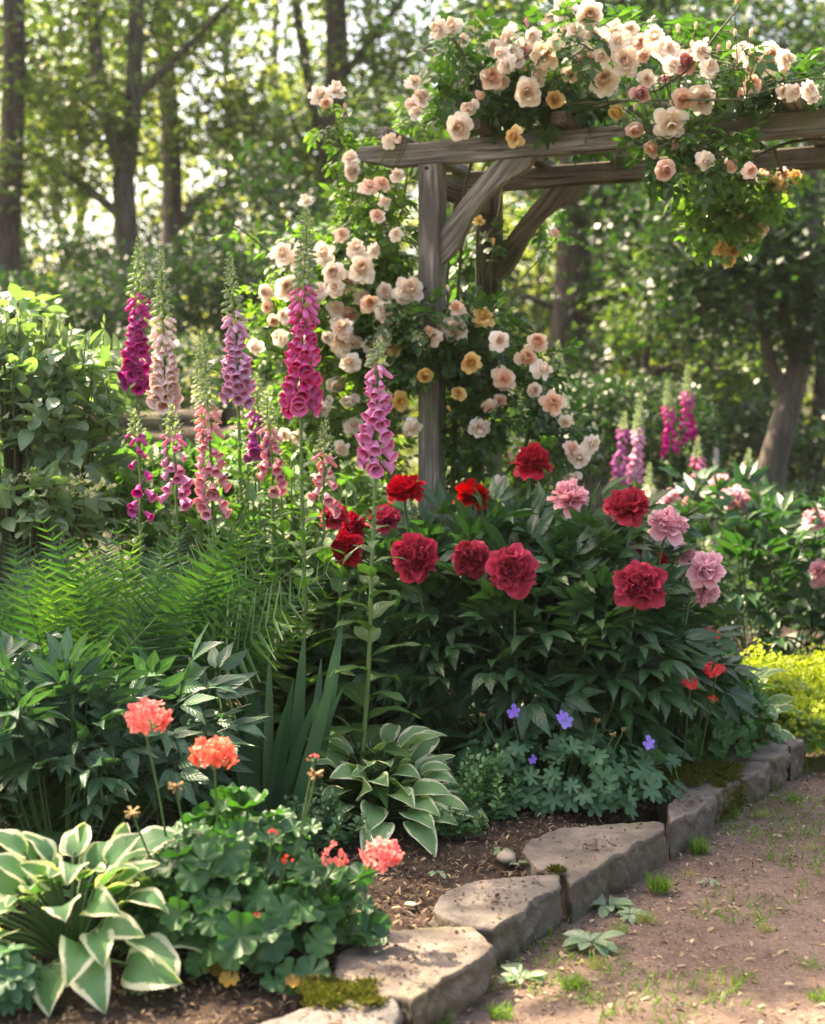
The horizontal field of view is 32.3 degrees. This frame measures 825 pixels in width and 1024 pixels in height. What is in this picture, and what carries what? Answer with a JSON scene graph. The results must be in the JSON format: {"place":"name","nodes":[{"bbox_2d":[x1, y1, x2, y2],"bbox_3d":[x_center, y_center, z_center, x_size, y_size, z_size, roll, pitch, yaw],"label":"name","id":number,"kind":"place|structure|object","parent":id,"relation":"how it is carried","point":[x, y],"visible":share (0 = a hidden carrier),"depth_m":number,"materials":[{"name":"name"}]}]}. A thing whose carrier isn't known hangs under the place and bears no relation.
{"place":"outdoors","nodes":[
{"label":"outdoors","id":0,"kind":"place"},
{"bbox_2d":[0,593,824,1023],"bbox_3d":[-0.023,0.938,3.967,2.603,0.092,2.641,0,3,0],"label":"bark mulch","id":1,"kind":"object","parent":0,"point":[253,983],"visible":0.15,"depth_m":3.62,"materials":[{"name":"wood"}]},
{"bbox_2d":[0,942,42,1015],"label":"cranesbill","id":2,"kind":"object","parent":1,"relation":"on","point":[19,975],"visible":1,"depth_m":2.84,"materials":[{"name":"plant"}]},
{"bbox_2d":[0,283,146,590],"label":"viburnum bush","id":3,"kind":"object","parent":1,"relation":"on","point":[64,376],"visible":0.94,"depth_m":4.79,"materials":[{"name":"plant"}]},
{"bbox_2d":[0,531,155,832],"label":"fern","id":4,"kind":"object","parent":1,"relation":"on","point":[11,820],"visible":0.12,"depth_m":4.15,"materials":[{"name":"plant"}]},
{"bbox_2d":[0,822,209,1016],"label":"hosta","id":5,"kind":"object","parent":1,"relation":"on","point":[34,867],"visible":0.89,"depth_m":3.02,"materials":[{"name":"plant"}]},
{"bbox_2d":[0,524,214,834],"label":"fern","id":6,"kind":"object","parent":1,"relation":"on","point":[57,805],"visible":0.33,"depth_m":4.05,"materials":[{"name":"plant"}]},
{"bbox_2d":[0,407,242,556],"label":"rail fence","id":7,"kind":"object","parent":1,"relation":"on","point":[155,431],"visible":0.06,"depth_m":6.79,"materials":[{"name":"brown wood"}]},
{"bbox_2d":[0,429,252,590],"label":"leafy perennial","id":8,"kind":"object","parent":1,"relation":"on","point":[122,480],"visible":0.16,"depth_m":5.98,"materials":[{"name":"green plant"}]},
{"bbox_2d":[98,236,167,579],"bbox_3d":[-0.926,-0.022,4.909,0.498,1.846,0.494,1,4,22],"label":"foxglove","id":9,"kind":"object","parent":1,"relation":"on","point":[132,369],"visible":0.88,"depth_m":4.85,"materials":[{"name":"purple plant"}]},
{"bbox_2d":[0,622,268,863],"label":"peony","id":10,"kind":"object","parent":1,"relation":"on","point":[27,752],"visible":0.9,"depth_m":3.67,"materials":[{"name":"green plant"}]},
{"bbox_2d":[123,409,156,591],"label":"foxglove","id":11,"kind":"object","parent":1,"relation":"on","point":[133,507],"visible":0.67,"depth_m":4.54,"materials":[{"name":"purple plant"}]},
{"bbox_2d":[95,442,232,582],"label":"tall perennial","id":12,"kind":"object","parent":1,"relation":"on","point":[151,530],"visible":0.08,"depth_m":4.93,"materials":[{"name":"green plant"}]},
{"bbox_2d":[143,249,199,578],"bbox_3d":[-0.824,0.011,4.829,0.518,1.789,0.450,0,3,0],"label":"foxglove","id":13,"kind":"object","parent":1,"relation":"on","point":[164,391],"visible":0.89,"depth_m":4.76,"materials":[{"name":"pink plant"}]},
{"bbox_2d":[33,499,342,825],"bbox_3d":[-0.662,0.514,4.032,0.937,1.073,1.233,0,3,0],"label":"fern","id":14,"kind":"object","parent":1,"relation":"on","point":[224,613],"visible":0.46,"depth_m":4.16,"materials":[{"name":"plant"}]},
{"bbox_2d":[162,332,225,550],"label":"foxglove","id":15,"kind":"object","parent":1,"relation":"on","point":[197,381],"visible":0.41,"depth_m":4.98,"materials":[{"name":"pink plant"}]},
{"bbox_2d":[157,404,261,775],"bbox_3d":[-0.742,0.283,4.629,0.534,1.271,0.482,0,3,0],"label":"foxglove","id":16,"kind":"object","parent":1,"relation":"on","point":[182,492],"visible":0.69,"depth_m":4.58,"materials":[{"name":"pink plant"}]},
{"bbox_2d":[186,334,261,779],"bbox_3d":[-0.620,0.182,4.496,0.514,1.488,0.442,-1,4,-20],"label":"foxglove","id":17,"kind":"object","parent":1,"relation":"on","point":[212,494],"visible":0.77,"depth_m":4.48,"materials":[{"name":"pink plant"}]},
{"bbox_2d":[78,697,403,994],"bbox_3d":[-0.546,0.704,3.293,1.076,0.568,0.603,2,4,32],"label":"pelargonium","id":18,"kind":"object","parent":1,"relation":"on","point":[207,858],"visible":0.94,"depth_m":3.09,"materials":[{"name":"plant"}]},
{"bbox_2d":[215,251,269,609],"bbox_3d":[-0.568,0.029,4.686,0.510,1.771,0.473,0,3,0],"label":"foxglove","id":19,"kind":"object","parent":1,"relation":"on","point":[239,382],"visible":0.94,"depth_m":4.66,"materials":[{"name":"purple plant"}]},
{"bbox_2d":[236,371,281,553],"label":"foxglove","id":20,"kind":"object","parent":1,"relation":"on","point":[254,449],"visible":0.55,"depth_m":5.07,"materials":[{"name":"purple plant"}]},
{"bbox_2d":[206,618,343,825],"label":"iris","id":21,"kind":"object","parent":1,"relation":"on","point":[280,779],"visible":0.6,"depth_m":4.09,"materials":[{"name":"plant"}]},
{"bbox_2d":[256,390,296,574],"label":"foxglove","id":22,"kind":"object","parent":1,"relation":"on","point":[281,483],"visible":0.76,"depth_m":4.88,"materials":[{"name":"pink plant"}]},
{"bbox_2d":[176,428,386,545],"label":"leafy perennial","id":23,"kind":"object","parent":1,"relation":"on","point":[218,440],"visible":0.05,"depth_m":6.22,"materials":[{"name":"green plant"}]},
{"bbox_2d":[183,483,399,782],"bbox_3d":[-0.458,0.397,4.719,0.943,0.993,0.689,2,4,29],"label":"tall perennial","id":24,"kind":"object","parent":1,"relation":"on","point":[332,616],"visible":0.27,"depth_m":4.57,"materials":[{"name":"green plant"}]},
{"bbox_2d":[186,433,410,713],"bbox_3d":[-0.402,0.283,5.273,1.014,1.153,0.570,0,3,0],"label":"tall perennial","id":25,"kind":"object","parent":1,"relation":"on","point":[341,480],"visible":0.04,"depth_m":5.22,"materials":[{"name":"green plant"}]},
{"bbox_2d":[260,206,372,790],"bbox_3d":[-0.346,0.002,4.369,0.488,1.864,0.465,1,4,22],"label":"foxglove","id":26,"kind":"object","parent":1,"relation":"on","point":[309,394],"visible":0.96,"depth_m":4.31,"materials":[{"name":"pink plant"}]},
{"bbox_2d":[270,786,366,852],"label":"herb","id":27,"kind":"object","parent":1,"relation":"on","point":[331,830],"visible":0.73,"depth_m":3.95,"materials":[{"name":"plant"}]},
{"bbox_2d":[204,74,462,576],"bbox_3d":[-0.344,-0.412,5.709,1.088,2.622,0.860,0,3,0],"label":"climbing rose","id":28,"kind":"object","parent":1,"relation":"on","point":[362,281],"visible":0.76,"depth_m":5.50,"materials":[{"name":"green plant"}]},
{"bbox_2d":[283,418,385,764],"bbox_3d":[-0.301,0.309,4.617,0.446,1.222,0.526,2,4,32],"label":"foxglove","id":29,"kind":"object","parent":1,"relation":"on","point":[334,508],"visible":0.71,"depth_m":4.59,"materials":[{"name":"pink plant"}]},
{"bbox_2d":[301,338,429,815],"bbox_3d":[-0.153,0.215,4.228,0.495,1.455,0.517,0,3,0],"label":"foxglove","id":30,"kind":"object","parent":1,"relation":"on","point":[359,692],"visible":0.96,"depth_m":4.19,"materials":[{"name":"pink plant"}]},
{"bbox_2d":[287,715,489,857],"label":"hosta","id":31,"kind":"object","parent":1,"relation":"on","point":[425,774],"visible":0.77,"depth_m":4.13,"materials":[{"name":"plant"}]},
{"bbox_2d":[433,804,487,838],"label":"herb","id":32,"kind":"object","parent":1,"relation":"on","point":[446,829],"visible":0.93,"depth_m":4.07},
{"bbox_2d":[364,187,603,715],"bbox_3d":[0.284,-0.236,5.839,0.940,2.263,1.252,0,3,0],"label":"climbing rose","id":33,"kind":"object","parent":1,"relation":"on","point":[489,377],"visible":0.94,"depth_m":5.40,"materials":[{"name":"green plant"}]},
{"bbox_2d":[449,743,522,823],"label":"herb","id":34,"kind":"object","parent":1,"relation":"on","point":[479,793],"visible":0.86,"depth_m":4.24,"materials":[{"name":"plant"}]},
{"bbox_2d":[290,442,761,783],"bbox_3d":[0.408,0.319,4.956,1.618,1.125,1.339,0,3,0],"label":"peony","id":35,"kind":"object","parent":1,"relation":"on","point":[527,597],"visible":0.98,"depth_m":4.59,"materials":[{"name":"green plant"}]},
{"bbox_2d":[440,704,686,819],"bbox_3d":[0.463,0.752,4.484,0.808,0.348,0.513,0,3,0],"label":"cranesbill","id":36,"kind":"object","parent":1,"relation":"on","point":[600,791],"visible":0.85,"depth_m":4.35,"materials":[{"name":"plant"}]},
{"bbox_2d":[358,95,824,710],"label":"pergola","id":37,"kind":"object","parent":1,"relation":"on","point":[522,167],"visible":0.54,"depth_m":5.42,"materials":[{"name":"brown wood"}]},
{"bbox_2d":[407,0,824,705],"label":"climbing rose","id":38,"kind":"object","parent":37,"relation":"attached to","point":[761,82],"visible":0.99,"depth_m":4.93,"materials":[{"name":"green plant"}]},
{"bbox_2d":[657,138,824,267],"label":"climbing rose","id":39,"kind":"object","parent":37,"relation":"hanging from","point":[733,219],"visible":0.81,"depth_m":5.26,"materials":[{"name":"green plant"}]},
{"bbox_2d":[502,365,732,521],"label":"rounded shrub","id":40,"kind":"object","parent":1,"relation":"on","point":[608,400],"visible":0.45,"depth_m":9.18,"materials":[{"name":"plant"}]},
{"bbox_2d":[610,411,630,488],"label":"foxglove","id":41,"kind":"object","parent":1,"relation":"on","point":[622,467],"visible":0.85,"depth_m":8.47,"materials":[{"name":"pink plant"}]},
{"bbox_2d":[625,390,645,486],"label":"foxglove","id":42,"kind":"object","parent":1,"relation":"on","point":[637,462],"visible":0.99,"depth_m":8.27,"materials":[{"name":"pink plant"}]},
{"bbox_2d":[660,379,679,504],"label":"foxglove","id":43,"kind":"object","parent":1,"relation":"on","point":[666,432],"visible":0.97,"depth_m":8.77,"materials":[{"name":"pink plant"}]},
{"bbox_2d":[678,365,697,495],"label":"foxglove","id":44,"kind":"object","parent":1,"relation":"on","point":[692,431],"visible":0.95,"depth_m":8.76,"materials":[{"name":"pink plant"}]},
{"bbox_2d":[594,627,783,766],"bbox_3d":[0.876,0.632,4.946,0.690,0.527,0.985,2,4,32],"label":"pelargonium","id":45,"kind":"object","parent":1,"relation":"on","point":[694,735],"visible":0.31,"depth_m":4.90,"materials":[{"name":"plant"}]},
{"bbox_2d":[690,436,706,549],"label":"foxglove","id":46,"kind":"object","parent":1,"relation":"on","point":[700,461],"visible":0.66,"depth_m":8.59,"materials":[{"name":"pink plant"}]},
{"bbox_2d":[629,470,824,597],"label":"understory shrub","id":47,"kind":"object","parent":1,"relation":"on","point":[810,494],"visible":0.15,"depth_m":9.45,"materials":[{"name":"plant"}]},
{"bbox_2d":[643,459,824,673],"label":"peony","id":48,"kind":"object","parent":1,"relation":"on","point":[740,499],"visible":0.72,"depth_m":6.28,"materials":[{"name":"green plant"}]},
{"bbox_2d":[672,663,801,740],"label":"hosta","id":49,"kind":"object","parent":1,"relation":"on","point":[775,707],"visible":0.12,"depth_m":5.27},
{"bbox_2d":[740,638,824,737],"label":"ladys mantle","id":50,"kind":"object","parent":1,"relation":"on","point":[791,679],"visible":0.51,"depth_m":5.44,"materials":[{"name":"yellow plant"}]},
{"bbox_2d":[775,688,824,754],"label":"ladys mantle","id":51,"kind":"object","parent":1,"relation":"on","point":[810,728],"visible":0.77,"depth_m":5.17,"materials":[{"name":"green plant"}]},
{"bbox_2d":[0,0,824,443],"label":"sky","id":52,"kind":"structure","parent":0,"point":[184,100],"materials":[{"name":"white"}]},
{"bbox_2d":[49,444,824,590],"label":"ground","id":53,"kind":"structure","parent":0,"point":[707,547],"depth_m":15.85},
{"bbox_2d":[0,0,194,339],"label":"thin tree","id":54,"kind":"object","parent":53,"relation":"on","point":[78,198],"visible":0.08,"depth_m":18.82,"materials":[{"name":"green plant"}]},
{"bbox_2d":[0,264,214,425],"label":"understory shrub","id":55,"kind":"object","parent":53,"relation":"on","point":[41,288],"visible":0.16,"depth_m":11.62,"materials":[{"name":"plant"}]},
{"bbox_2d":[0,0,229,510],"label":"leaning tree","id":56,"kind":"object","parent":53,"relation":"on","point":[15,78],"visible":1,"depth_m":13.26,"materials":[{"name":"green plant"}]},
{"bbox_2d":[0,40,237,367],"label":"woodland tree","id":57,"kind":"object","parent":53,"relation":"on","point":[77,212],"visible":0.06,"depth_m":22.18,"materials":[{"name":"green plant"}]},
{"bbox_2d":[20,199,277,394],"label":"understory shrub","id":58,"kind":"object","parent":53,"relation":"on","point":[70,252],"visible":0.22,"depth_m":16.77,"materials":[{"name":"plant"}]},
{"bbox_2d":[22,216,293,535],"bbox_3d":[-1.931,-0.871,10.906,2.402,2.943,2.421,0,3,0],"label":"understory shrub","id":59,"kind":"object","parent":53,"relation":"on","point":[190,317],"visible":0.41,"depth_m":11.16,"materials":[{"name":"plant"}]},
{"bbox_2d":[0,0,346,546],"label":"forked tree","id":60,"kind":"object","parent":53,"relation":"on","point":[121,208],"visible":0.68,"depth_m":14.75,"materials":[{"name":"green plant"}]},
{"bbox_2d":[0,0,357,531],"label":"upright tree","id":61,"kind":"object","parent":53,"relation":"on","point":[176,142],"visible":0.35,"depth_m":16.68,"materials":[{"name":"green plant"}]},
{"bbox_2d":[53,10,381,428],"bbox_3d":[-3.365,-3.658,20.837,6.554,7.321,3.943,0,3,0],"label":"woodland tree","id":62,"kind":"object","parent":53,"relation":"on","point":[184,171],"visible":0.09,"depth_m":20.68,"materials":[{"name":"green plant"}]},
{"bbox_2d":[139,44,357,464],"bbox_3d":[-2.782,-4.157,24.753,4.909,7.847,4.014,0,3,0],"label":"woodland tree","id":63,"kind":"object","parent":53,"relation":"on","point":[255,84],"visible":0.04,"depth_m":24.55,"materials":[{"name":"green plant"}]},
{"bbox_2d":[154,9,434,429],"bbox_3d":[-1.831,-3.830,21.777,4.368,7.565,4.330,3,4,37],"label":"woodland tree","id":64,"kind":"object","parent":53,"relation":"on","point":[275,52],"visible":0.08,"depth_m":21.52,"materials":[{"name":"green plant"}]},
{"bbox_2d":[173,132,417,451],"bbox_3d":[-0.992,-1.364,11.991,1.644,3.798,2.586,-2,4,-28],"label":"understory shrub","id":65,"kind":"object","parent":53,"relation":"on","point":[285,190],"visible":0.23,"depth_m":12.14,"materials":[{"name":"plant"}]},
{"bbox_2d":[174,0,496,538],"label":"twin tree","id":66,"kind":"object","parent":53,"relation":"on","point":[335,16],"visible":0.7,"depth_m":15.63,"materials":[{"name":"green plant"}]},
{"bbox_2d":[202,0,507,494],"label":"woodland tree","id":67,"kind":"object","parent":53,"relation":"on","point":[384,111],"visible":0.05,"depth_m":19.46,"materials":[{"name":"green plant"}]},
{"bbox_2d":[300,2,547,448],"bbox_3d":[0.405,-4.114,22.583,4.974,8.018,4.555,0,3,0],"label":"woodland tree","id":68,"kind":"object","parent":53,"relation":"on","point":[411,185],"visible":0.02,"depth_m":22.65,"materials":[{"name":"green plant"}]},
{"bbox_2d":[24,0,824,491],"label":"wood","id":69,"kind":"object","parent":53,"relation":"on","point":[408,452],"visible":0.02,"depth_m":30.57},
{"bbox_2d":[49,549,824,745],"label":"ground cover","id":70,"kind":"object","parent":53,"relation":"on","point":[474,720],"visible":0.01,"depth_m":7.12,"materials":[{"name":"plant"}]},
{"bbox_2d":[325,3,615,508],"bbox_3d":[1.068,-3.654,20.749,5.002,7.310,4.534,1,4,21],"label":"woodland tree","id":71,"kind":"object","parent":53,"relation":"on","point":[534,309],"visible":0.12,"depth_m":20.75,"materials":[{"name":"green plant"}]},
{"bbox_2d":[400,209,585,495],"bbox_3d":[0.546,-0.952,11.002,1.173,3.097,3.225,-1,3,-9],"label":"understory shrub","id":72,"kind":"object","parent":53,"relation":"on","point":[510,278],"visible":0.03,"depth_m":11.60,"materials":[{"name":"plant"}]},
{"bbox_2d":[403,162,630,487],"bbox_3d":[2.190,-3.983,24.062,4.876,7.572,4.062,-2,4,-25],"label":"woodland tree","id":73,"kind":"object","parent":53,"relation":"on","point":[537,270],"visible":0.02,"depth_m":23.75,"materials":[{"name":"green plant"}]},
{"bbox_2d":[336,0,801,525],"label":"thick tree","id":74,"kind":"object","parent":53,"relation":"on","point":[564,309],"visible":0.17,"depth_m":13.71,"materials":[{"name":"green plant"}]},
{"bbox_2d":[440,10,736,488],"bbox_3d":[2.614,-3.688,19.769,4.985,7.504,4.722,1,4,12],"label":"woodland tree","id":75,"kind":"object","parent":53,"relation":"on","point":[529,193],"visible":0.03,"depth_m":19.73,"materials":[{"name":"green plant"}]},
{"bbox_2d":[473,0,772,524],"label":"slim tree","id":76,"kind":"object","parent":53,"relation":"on","point":[601,502],"visible":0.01,"depth_m":17.84,"materials":[{"name":"green plant"}]},
{"bbox_2d":[509,5,809,487],"bbox_3d":[3.332,-3.983,21.992,4.994,7.839,4.064,0,3,0],"label":"woodland tree","id":77,"kind":"object","parent":53,"relation":"on","point":[548,269],"visible":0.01,"depth_m":21.77,"materials":[{"name":"green plant"}]},
{"bbox_2d":[516,0,824,504],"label":"woodland tree","id":78,"kind":"object","parent":53,"relation":"on","point":[546,324],"visible":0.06,"depth_m":17.67,"materials":[{"name":"green plant"}]},
{"bbox_2d":[567,225,786,495],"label":"bright tree","id":79,"kind":"object","parent":53,"relation":"on","point":[701,363],"visible":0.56,"depth_m":11.72,"materials":[{"name":"green plant"}]},
{"bbox_2d":[542,1,824,590],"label":"curving tree","id":80,"kind":"object","parent":53,"relation":"on","point":[797,265],"visible":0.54,"depth_m":10.10,"materials":[{"name":"green plant"}]},
{"bbox_2d":[546,298,824,549],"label":"understory shrub","id":81,"kind":"object","parent":53,"relation":"on","point":[731,417],"visible":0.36,"depth_m":12.18,"materials":[{"name":"plant"}]},
{"bbox_2d":[552,114,824,562],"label":"sapling","id":82,"kind":"object","parent":53,"relation":"on","point":[620,231],"visible":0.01,"depth_m":13.04,"materials":[{"name":"green plant"}]},
{"bbox_2d":[592,0,824,479],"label":"woodland tree","id":83,"kind":"object","parent":53,"relation":"on","point":[782,30],"visible":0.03,"depth_m":18.54,"materials":[{"name":"green plant"}]},
{"bbox_2d":[607,0,824,467],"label":"woodland tree","id":84,"kind":"object","parent":53,"relation":"on","point":[757,37],"visible":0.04,"depth_m":19.39,"materials":[{"name":"green plant"}]},
{"bbox_2d":[667,0,824,509],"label":"woodland tree","id":85,"kind":"object","parent":53,"relation":"on","point":[818,396],"visible":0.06,"depth_m":19.84,"materials":[{"name":"green plant"}]},
{"bbox_2d":[729,0,824,380],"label":"woodland tree","id":86,"kind":"object","parent":53,"relation":"on","point":[816,36],"visible":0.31,"depth_m":16.66,"materials":[{"name":"green plant"}]},
{"bbox_2d":[442,747,824,1023],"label":"path","id":87,"kind":"structure","parent":0,"point":[777,999],"depth_m":3.45,"materials":[{"name":"soil"}]},
{"bbox_2d":[262,973,402,1023],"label":"edging stone","id":88,"kind":"object","parent":87,"relation":"on","point":[320,993],"visible":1,"depth_m":2.82,"materials":[{"name":"stone"}]},
{"bbox_2d":[276,791,706,1023],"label":"stone crumbs","id":89,"kind":"object","parent":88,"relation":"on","point":[338,1020],"visible":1,"depth_m":3.38,"materials":[{"name":"stone"}]},
{"bbox_2d":[332,926,495,1023],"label":"edging stone","id":90,"kind":"object","parent":87,"relation":"on","point":[460,985],"visible":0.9,"depth_m":3.05,"materials":[{"name":"stone"}]},
{"bbox_2d":[428,875,562,969],"bbox_3d":[0.198,1.015,3.507,0.245,0.158,0.449,2,4,28],"label":"edging stone","id":91,"kind":"object","parent":87,"relation":"on","point":[511,932],"visible":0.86,"depth_m":3.44,"materials":[{"name":"stone"}]},
{"bbox_2d":[482,998,519,1021],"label":"grass tuft","id":92,"kind":"object","parent":87,"relation":"on","point":[502,1013],"visible":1,"depth_m":3.02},
{"bbox_2d":[499,962,547,983],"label":"weed","id":93,"kind":"object","parent":87,"relation":"on","point":[514,969],"visible":1,"depth_m":3.22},
{"bbox_2d":[557,970,588,991],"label":"grass tuft","id":94,"kind":"object","parent":87,"relation":"on","point":[574,982],"visible":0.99,"depth_m":3.17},
{"bbox_2d":[521,821,665,923],"bbox_3d":[0.466,0.978,3.936,0.294,0.182,0.634,2,4,35],"label":"edging stone","id":95,"kind":"object","parent":87,"relation":"on","point":[617,868],"visible":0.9,"depth_m":3.85,"materials":[{"name":"stone"}]},
{"bbox_2d":[562,929,624,956],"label":"weed","id":96,"kind":"object","parent":87,"relation":"on","point":[578,937],"visible":1,"depth_m":3.44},
{"bbox_2d":[590,893,634,917],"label":"weed","id":97,"kind":"object","parent":87,"relation":"on","point":[618,903],"visible":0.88,"depth_m":3.70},
{"bbox_2d":[440,753,824,1023],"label":"path debris","id":98,"kind":"object","parent":87,"relation":"on","point":[682,973],"visible":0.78,"depth_m":3.57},
{"bbox_2d":[461,748,824,1023],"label":"leaf litter","id":99,"kind":"object","parent":87,"relation":"on","point":[681,954],"visible":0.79,"depth_m":3.46,"materials":[{"name":"plant"}]},
{"bbox_2d":[640,868,677,893],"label":"grass tuft","id":100,"kind":"object","parent":87,"relation":"on","point":[662,884],"visible":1,"depth_m":3.84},
{"bbox_2d":[666,791,717,859],"bbox_3d":[0.832,0.964,4.338,0.124,0.158,0.451,2,4,31],"label":"edging stone","id":101,"kind":"object","parent":87,"relation":"on","point":[692,822],"visible":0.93,"depth_m":4.26,"materials":[{"name":"stone"}]},
{"bbox_2d":[687,833,714,854],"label":"grass tuft","id":102,"kind":"object","parent":87,"relation":"on","point":[698,847],"visible":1,"depth_m":4.18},
{"bbox_2d":[652,758,749,823],"bbox_3d":[0.931,0.929,4.683,0.394,0.187,0.413,0,3,0],"label":"edging stone","id":103,"kind":"object","parent":87,"relation":"on","point":[719,778],"visible":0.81,"depth_m":4.59,"materials":[{"name":"stone"}]},
{"bbox_2d":[735,760,772,806],"bbox_3d":[1.149,0.935,4.823,0.204,0.158,0.294,-1,3,-11],"label":"edging stone","id":104,"kind":"object","parent":87,"relation":"on","point":[758,776],"visible":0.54,"depth_m":4.75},
{"bbox_2d":[725,738,790,791],"bbox_3d":[1.214,0.904,5.022,0.267,0.195,0.320,0,3,0],"label":"edging stone","id":105,"kind":"object","parent":87,"relation":"on","point":[776,756],"visible":0.38,"depth_m":4.92,"materials":[{"name":"stone"}]},
{"bbox_2d":[784,737,806,780],"bbox_3d":[1.373,0.906,5.118,0.107,0.177,0.217,0,3,0],"label":"edging stone","id":106,"kind":"object","parent":87,"relation":"on","point":[797,750],"visible":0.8,"depth_m":5.07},
{"bbox_2d":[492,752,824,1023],"bbox_3d":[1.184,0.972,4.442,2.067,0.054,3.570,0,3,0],"label":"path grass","id":107,"kind":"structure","parent":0,"point":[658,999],"depth_m":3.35,"materials":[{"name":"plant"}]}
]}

